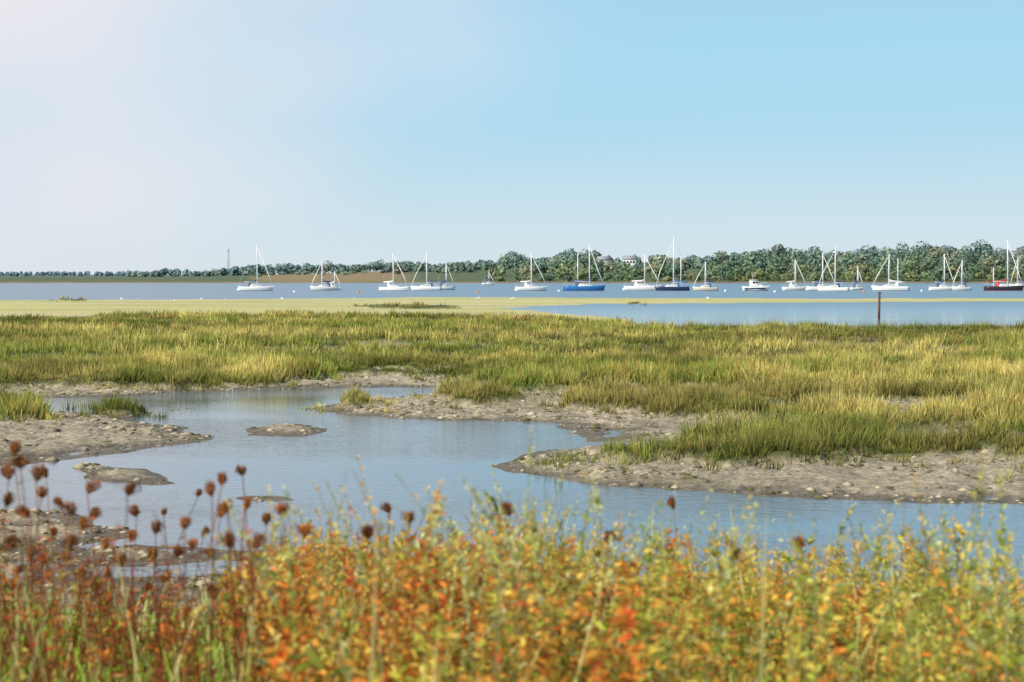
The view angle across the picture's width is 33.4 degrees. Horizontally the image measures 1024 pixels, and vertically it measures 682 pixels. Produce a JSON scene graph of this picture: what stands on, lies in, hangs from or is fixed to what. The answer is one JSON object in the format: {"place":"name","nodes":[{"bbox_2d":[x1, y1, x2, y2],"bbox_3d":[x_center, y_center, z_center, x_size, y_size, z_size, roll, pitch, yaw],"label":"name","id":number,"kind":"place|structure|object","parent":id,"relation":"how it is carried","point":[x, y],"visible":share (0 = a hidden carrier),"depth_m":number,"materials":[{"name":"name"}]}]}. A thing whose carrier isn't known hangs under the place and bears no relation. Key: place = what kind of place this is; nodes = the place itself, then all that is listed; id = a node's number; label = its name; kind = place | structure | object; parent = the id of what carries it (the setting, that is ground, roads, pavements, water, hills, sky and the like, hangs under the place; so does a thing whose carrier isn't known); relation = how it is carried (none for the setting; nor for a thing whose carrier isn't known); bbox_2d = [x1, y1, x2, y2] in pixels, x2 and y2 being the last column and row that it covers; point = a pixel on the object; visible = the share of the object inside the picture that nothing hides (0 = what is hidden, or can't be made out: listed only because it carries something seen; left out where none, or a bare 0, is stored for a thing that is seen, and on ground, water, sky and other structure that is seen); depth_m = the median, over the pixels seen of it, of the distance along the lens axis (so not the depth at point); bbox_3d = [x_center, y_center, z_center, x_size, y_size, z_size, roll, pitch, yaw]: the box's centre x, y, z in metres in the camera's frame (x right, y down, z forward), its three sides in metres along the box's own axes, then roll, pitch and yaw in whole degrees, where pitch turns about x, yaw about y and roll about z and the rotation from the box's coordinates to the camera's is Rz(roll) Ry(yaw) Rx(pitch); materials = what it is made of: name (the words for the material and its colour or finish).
{"place":"outdoors","nodes":[
{"label":"outdoors","id":0,"kind":"place"},
{"bbox_2d":[0,283,1023,611],"bbox_3d":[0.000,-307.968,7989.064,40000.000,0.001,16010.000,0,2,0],"label":"water","id":1,"kind":"structure","parent":0,"point":[418,455],"depth_m":31.68,"materials":[{"name":"blue liquid"}]},
{"bbox_2d":[237,244,273,290],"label":"sailing yacht","id":2,"kind":"object","parent":1,"relation":"on","point":[253,287],"visible":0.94,"depth_m":378.47,"materials":[{"name":"white paint"}]},
{"bbox_2d":[310,261,338,289],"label":"sailing yacht","id":3,"kind":"object","parent":1,"relation":"on","point":[321,286],"visible":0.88,"depth_m":388.96,"materials":[{"name":"white paint"}]},
{"bbox_2d":[330,271,340,289],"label":"sailing yacht","id":4,"kind":"object","parent":1,"relation":"on","point":[339,288],"visible":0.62,"depth_m":400.18,"materials":[{"name":"white paint"}]},
{"bbox_2d":[379,254,408,290],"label":"sailing yacht","id":5,"kind":"object","parent":1,"relation":"on","point":[393,287],"visible":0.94,"depth_m":378.60,"materials":[{"name":"white paint"}]},
{"bbox_2d":[411,252,441,289],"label":"sailing yacht","id":6,"kind":"object","parent":1,"relation":"on","point":[427,286],"visible":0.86,"depth_m":388.87,"materials":[{"name":"white paint"}]},
{"bbox_2d":[434,263,455,289],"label":"sailing yacht","id":7,"kind":"object","parent":1,"relation":"on","point":[446,287],"visible":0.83,"depth_m":400.19,"materials":[{"name":"white paint"}]},
{"bbox_2d":[482,272,493,284],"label":"sailing yacht","id":8,"kind":"object","parent":1,"relation":"on","point":[488,283],"visible":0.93,"depth_m":600.04,"materials":[{"name":"white paint"}]},
{"bbox_2d":[515,253,546,290],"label":"sailing yacht","id":9,"kind":"object","parent":1,"relation":"on","point":[528,287],"visible":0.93,"depth_m":378.65,"materials":[{"name":"white paint"}]},
{"bbox_2d":[562,244,605,290],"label":"sailing yacht","id":10,"kind":"object","parent":1,"relation":"on","point":[578,286],"visible":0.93,"depth_m":378.48,"materials":[{"name":"blue paint"}]},
{"bbox_2d":[623,254,660,289],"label":"sailing yacht","id":11,"kind":"object","parent":1,"relation":"on","point":[641,286],"visible":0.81,"depth_m":388.58,"materials":[{"name":"white paint"}]},
{"bbox_2d":[655,238,689,290],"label":"sailing yacht","id":12,"kind":"object","parent":1,"relation":"on","point":[674,287],"visible":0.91,"depth_m":378.69,"materials":[{"name":"blue paint"}]},
{"bbox_2d":[693,262,718,290],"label":"sailing yacht","id":13,"kind":"object","parent":1,"relation":"on","point":[705,287],"visible":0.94,"depth_m":378.69,"materials":[{"name":"beige paint"}]},
{"bbox_2d":[741,277,768,290],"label":"motor boat","id":14,"kind":"object","parent":1,"relation":"on","point":[756,285],"visible":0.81,"depth_m":378.32,"materials":[{"name":"white paint"}]},
{"bbox_2d":[782,259,805,289],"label":"sailing yacht","id":15,"kind":"object","parent":1,"relation":"on","point":[794,287],"visible":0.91,"depth_m":389.06,"materials":[{"name":"white paint"}]},
{"bbox_2d":[805,253,833,289],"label":"sailing yacht","id":16,"kind":"object","parent":1,"relation":"on","point":[814,287],"visible":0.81,"depth_m":389.14,"materials":[{"name":"white paint"}]},
{"bbox_2d":[817,247,849,290],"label":"sailing yacht","id":17,"kind":"object","parent":1,"relation":"on","point":[835,287],"visible":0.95,"depth_m":368.96,"materials":[{"name":"white paint"}]},
{"bbox_2d":[849,267,863,289],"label":"sailing yacht","id":18,"kind":"object","parent":1,"relation":"on","point":[856,287],"visible":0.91,"depth_m":400.06,"materials":[{"name":"white paint"}]},
{"bbox_2d":[878,292,880,317],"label":"marker post","id":19,"kind":"object","parent":1,"relation":"in","point":[879,295],"visible":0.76,"depth_m":139.80,"materials":[{"name":"brown wood"}]},
{"bbox_2d":[871,254,909,290],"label":"sailing yacht","id":20,"kind":"object","parent":1,"relation":"on","point":[892,287],"visible":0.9,"depth_m":378.47,"materials":[{"name":"white paint"}]},
{"bbox_2d":[929,254,955,289],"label":"sailing yacht","id":21,"kind":"object","parent":1,"relation":"on","point":[941,287],"visible":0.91,"depth_m":389.10,"materials":[{"name":"white paint"}]},
{"bbox_2d":[952,260,971,289],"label":"sailing yacht","id":22,"kind":"object","parent":1,"relation":"on","point":[962,287],"visible":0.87,"depth_m":389.13,"materials":[{"name":"white paint"}]},
{"bbox_2d":[984,240,1023,290],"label":"sailing yacht","id":23,"kind":"object","parent":1,"relation":"on","point":[998,286],"visible":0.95,"depth_m":378.53,"materials":[{"name":"paint"}]},
{"bbox_2d":[1010,259,1023,285],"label":"sailing yacht","id":24,"kind":"object","parent":1,"relation":"on","point":[1018,284],"visible":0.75,"depth_m":479.93,"materials":[{"name":"white paint"}]},
{"bbox_2d":[0,262,1023,680],"bbox_3d":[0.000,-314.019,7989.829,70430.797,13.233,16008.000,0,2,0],"label":"marsh ground","id":25,"kind":"structure","parent":0,"point":[732,480],"depth_m":39.30,"materials":[{"name":"soil"}]},
{"bbox_2d":[0,511,375,681],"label":"rusty dock plants","id":26,"kind":"object","parent":25,"relation":"on","point":[167,627],"visible":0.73,"depth_m":4.95,"materials":[{"name":"brown plant"}]},
{"bbox_2d":[0,440,882,681],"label":"wild carrot seedheads","id":27,"kind":"object","parent":25,"relation":"on","point":[228,540],"visible":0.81,"depth_m":5.21,"materials":[{"name":"brown plant"}]},
{"bbox_2d":[301,505,593,681],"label":"red dock spikes","id":28,"kind":"object","parent":25,"relation":"on","point":[396,609],"visible":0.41,"depth_m":4.88,"materials":[{"name":"red plant"}]},
{"bbox_2d":[214,512,746,681],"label":"red leaved weeds","id":29,"kind":"object","parent":25,"relation":"on","point":[631,620],"visible":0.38,"depth_m":4.53,"materials":[{"name":"plant"}]},
{"bbox_2d":[0,575,1018,681],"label":"green herbs","id":30,"kind":"object","parent":25,"relation":"on","point":[755,664],"visible":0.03,"depth_m":6.70,"materials":[{"name":"green plant"}]},
{"bbox_2d":[0,295,1023,482],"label":"marsh grass","id":31,"kind":"structure","parent":25,"relation":"on","point":[992,372],"depth_m":56.14,"materials":[{"name":"green plant"}]},
{"bbox_2d":[0,239,1023,281],"bbox_3d":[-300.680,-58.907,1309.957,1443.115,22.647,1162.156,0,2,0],"label":"distant tree line","id":32,"kind":"object","parent":25,"relation":"on","point":[564,263],"visible":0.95,"depth_m":838.61,"materials":[{"name":"green plant"}]},
{"bbox_2d":[0,368,1023,603],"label":"mud clods","id":33,"kind":"object","parent":25,"relation":"on","point":[88,466],"visible":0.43,"depth_m":32.82,"materials":[{"name":"soil"}]},
{"bbox_2d":[201,429,1023,681],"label":"goosefoot plumes","id":34,"kind":"object","parent":25,"relation":"on","point":[527,540],"visible":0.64,"depth_m":4.83,"materials":[{"name":"green plant"}]},
{"bbox_2d":[225,486,1023,681],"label":"mugwort plants","id":35,"kind":"object","parent":25,"relation":"on","point":[914,663],"visible":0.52,"depth_m":4.92,"materials":[{"name":"green plant"}]},
{"bbox_2d":[623,259,636,266],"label":"walls","id":36,"kind":"structure","parent":25,"relation":"on","point":[632,263],"depth_m":910.93,"materials":[{"name":"white paint"}]},
{"bbox_2d":[622,256,637,258],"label":"roof","id":37,"kind":"structure","parent":36,"relation":"on","point":[629,257],"depth_m":912.30,"materials":[{"name":"stone"}]},
{"bbox_2d":[340,525,1023,681],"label":"orange leaved weeds","id":38,"kind":"object","parent":25,"relation":"on","point":[726,642],"visible":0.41,"depth_m":5.12,"materials":[{"name":"plant"}]},
{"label":"walls","id":39,"kind":"object","parent":25,"relation":"on","visible":0},
{"bbox_2d":[1009,250,1023,253],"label":"roof","id":40,"kind":"structure","parent":39,"relation":"on","point":[1022,252],"depth_m":912.51,"materials":[{"name":"stone"}]},
{"bbox_2d":[0,504,1023,681],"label":"bank grass","id":41,"kind":"structure","parent":0,"point":[231,670],"depth_m":5.49,"materials":[{"name":"green plant"}]},
{"bbox_2d":[0,0,1023,274],"label":"sky","id":42,"kind":"structure","parent":0,"point":[136,135],"materials":[{"name":"blue"}]},
{"bbox_2d":[596,256,612,259],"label":"roof","id":43,"kind":"structure","parent":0,"point":[603,258],"depth_m":912.43,"materials":[{"name":"stone"}]}
]}

